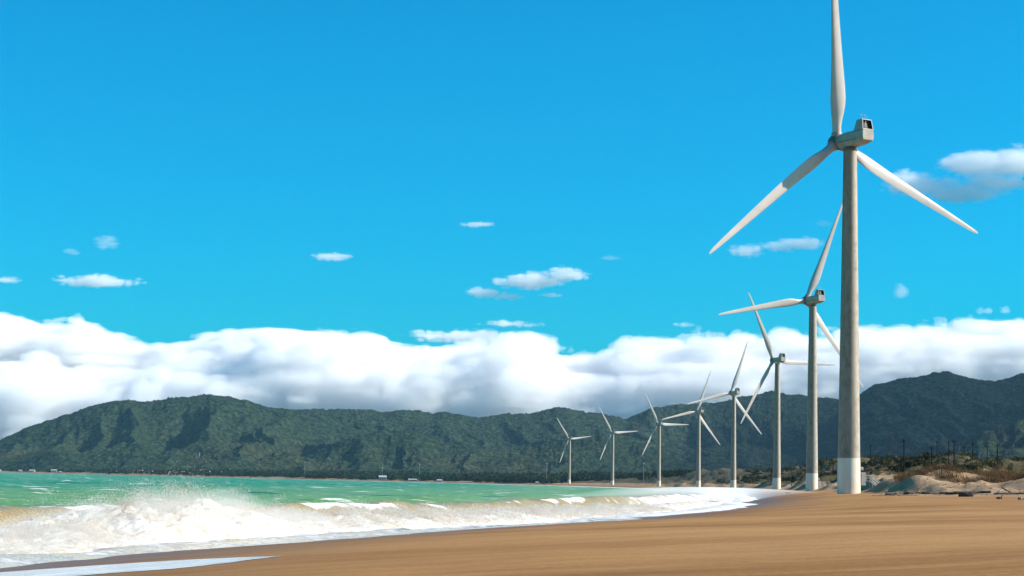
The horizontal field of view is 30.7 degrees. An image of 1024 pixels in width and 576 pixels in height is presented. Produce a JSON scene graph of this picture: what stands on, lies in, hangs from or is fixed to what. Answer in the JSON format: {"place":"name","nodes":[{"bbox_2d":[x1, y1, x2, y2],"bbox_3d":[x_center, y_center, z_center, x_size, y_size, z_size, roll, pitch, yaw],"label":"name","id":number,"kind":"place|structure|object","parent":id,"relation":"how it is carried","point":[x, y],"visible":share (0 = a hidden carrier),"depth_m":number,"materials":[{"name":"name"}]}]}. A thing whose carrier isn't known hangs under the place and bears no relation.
{"place":"outdoors","nodes":[
{"label":"outdoors","id":0,"kind":"place"},
{"bbox_2d":[0,472,757,567],"bbox_3d":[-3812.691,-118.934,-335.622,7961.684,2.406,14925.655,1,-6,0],"label":"sea","id":1,"kind":"structure","parent":0,"point":[16,488],"depth_m":295.66,"materials":[{"name":"liquid"}]},
{"bbox_2d":[0,461,675,554],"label":"spray","id":2,"kind":"object","parent":1,"relation":"on","point":[594,509],"visible":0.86,"depth_m":96.46,"materials":[{"name":"white liquid"}]},
{"bbox_2d":[0,497,734,553],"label":"wave foam","id":3,"kind":"object","parent":1,"relation":"on","point":[243,533],"visible":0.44,"depth_m":88.14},
{"bbox_2d":[0,371,1023,473],"bbox_3d":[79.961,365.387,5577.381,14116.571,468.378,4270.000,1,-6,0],"label":"mountain","id":4,"kind":"structure","parent":0,"point":[921,414],"depth_m":6215.50,"materials":[{"name":"green plant"}]},
{"bbox_2d":[0,456,1023,575],"bbox_3d":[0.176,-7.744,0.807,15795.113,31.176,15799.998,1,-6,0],"label":"ground","id":5,"kind":"structure","parent":0,"point":[825,530],"depth_m":51.42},
{"bbox_2d":[0,556,275,575],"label":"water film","id":6,"kind":"object","parent":5,"relation":"on","point":[104,569],"visible":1,"depth_m":44.48,"materials":[{"name":"white liquid"}]},
{"bbox_2d":[0,466,627,483],"bbox_3d":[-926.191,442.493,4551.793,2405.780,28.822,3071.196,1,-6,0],"label":"coast wood","id":7,"kind":"object","parent":5,"relation":"on","point":[522,477],"visible":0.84,"depth_m":4070.64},
{"bbox_2d":[379,475,386,479],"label":"house","id":8,"kind":"structure","parent":5,"relation":"on","point":[382,477],"depth_m":3864.87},
{"bbox_2d":[557,418,590,483],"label":"wind turbine","id":9,"kind":"object","parent":5,"relation":"on","point":[569,464],"visible":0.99,"depth_m":2939.46,"materials":[{"name":"white metal"}]},
{"bbox_2d":[599,407,635,484],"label":"wind turbine","id":10,"kind":"object","parent":5,"relation":"on","point":[612,457],"visible":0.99,"depth_m":2489.97,"materials":[{"name":"white metal"}]},
{"bbox_2d":[592,468,695,480],"bbox_3d":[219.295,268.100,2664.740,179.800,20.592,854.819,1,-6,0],"label":"scrub wood","id":11,"kind":"object","parent":5,"relation":"on","point":[671,473],"visible":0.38,"depth_m":2507.52,"materials":[{"name":"plant"}]},
{"bbox_2d":[642,393,688,485],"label":"wind turbine","id":12,"kind":"object","parent":5,"relation":"on","point":[659,451],"visible":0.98,"depth_m":2104.12,"materials":[{"name":"white metal"}]},
{"bbox_2d":[662,371,719,487],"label":"wind turbine","id":13,"kind":"object","parent":5,"relation":"on","point":[698,457],"visible":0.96,"depth_m":1730.83,"materials":[{"name":"white metal"}]},
{"bbox_2d":[687,341,760,488],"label":"wind turbine","id":14,"kind":"object","parent":5,"relation":"on","point":[732,393],"visible":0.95,"depth_m":1371.98,"materials":[{"name":"white metal"}]},
{"bbox_2d":[741,292,834,489],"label":"wind turbine","id":15,"kind":"object","parent":5,"relation":"on","point":[776,479],"visible":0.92,"depth_m":1013.93,"materials":[{"name":"white metal"}]},
{"bbox_2d":[718,204,862,490],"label":"wind turbine","id":16,"kind":"object","parent":5,"relation":"on","point":[809,301],"visible":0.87,"depth_m":687.43,"materials":[{"name":"white metal"}]},
{"bbox_2d":[709,0,977,493],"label":"wind turbine","id":17,"kind":"object","parent":5,"relation":"on","point":[851,478],"visible":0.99,"depth_m":372.21,"materials":[{"name":"paint"}]},
{"bbox_2d":[716,450,1023,483],"bbox_3d":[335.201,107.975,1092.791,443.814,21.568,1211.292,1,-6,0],"label":"dune shrubs","id":18,"kind":"object","parent":5,"relation":"on","point":[912,461],"visible":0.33,"depth_m":781.08,"materials":[{"name":"green plant"}]},
{"bbox_2d":[741,454,1023,483],"bbox_3d":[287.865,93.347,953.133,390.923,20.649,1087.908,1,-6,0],"label":"dune grass","id":19,"kind":"structure","parent":5,"relation":"on","point":[891,471],"depth_m":706.91,"materials":[{"name":"plant"}]},
{"bbox_2d":[885,435,897,454],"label":"power pylon","id":20,"kind":"object","parent":5,"relation":"on","point":[889,439],"visible":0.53,"depth_m":1495.57,"materials":[{"name":"metal"}]},
{"bbox_2d":[903,439,904,473],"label":"utility pole","id":21,"kind":"object","parent":5,"relation":"on","point":[903,456],"visible":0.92,"depth_m":534.35,"materials":[{"name":"wood"}]},
{"bbox_2d":[903,490,920,493],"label":"driftwood log","id":22,"kind":"object","parent":5,"relation":"on","point":[912,492],"visible":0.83,"depth_m":315.80,"materials":[{"name":"grey wood"}]},
{"bbox_2d":[921,490,944,493],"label":"driftwood log","id":23,"kind":"object","parent":5,"relation":"on","point":[929,492],"visible":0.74,"depth_m":309.98,"materials":[{"name":"grey wood"}]},
{"bbox_2d":[872,476,1023,495],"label":"wrack","id":24,"kind":"object","parent":5,"relation":"on","point":[900,494],"visible":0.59,"depth_m":298.20,"materials":[{"name":"brown plant"}]},
{"bbox_2d":[893,463,1023,483],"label":"reed grass","id":25,"kind":"structure","parent":5,"relation":"on","point":[995,476],"depth_m":352.38,"materials":[{"name":"brown plant"}]},
{"bbox_2d":[958,492,973,496],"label":"driftwood block","id":26,"kind":"object","parent":5,"relation":"on","point":[965,494],"depth_m":260.02,"materials":[{"name":"brown wood"}]},
{"bbox_2d":[945,490,990,494],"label":"driftwood log","id":27,"kind":"object","parent":5,"relation":"on","point":[957,492],"visible":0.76,"depth_m":304.23,"materials":[{"name":"grey wood"}]},
{"bbox_2d":[993,492,1023,493],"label":"driftwood log","id":28,"kind":"object","parent":5,"relation":"on","point":[1008,493],"visible":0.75,"depth_m":298.28,"materials":[{"name":"wood"}]},
{"bbox_2d":[0,0,1023,439],"label":"sky","id":29,"kind":"structure","parent":0,"point":[473,208],"materials":[{"name":"blue"}]}
]}

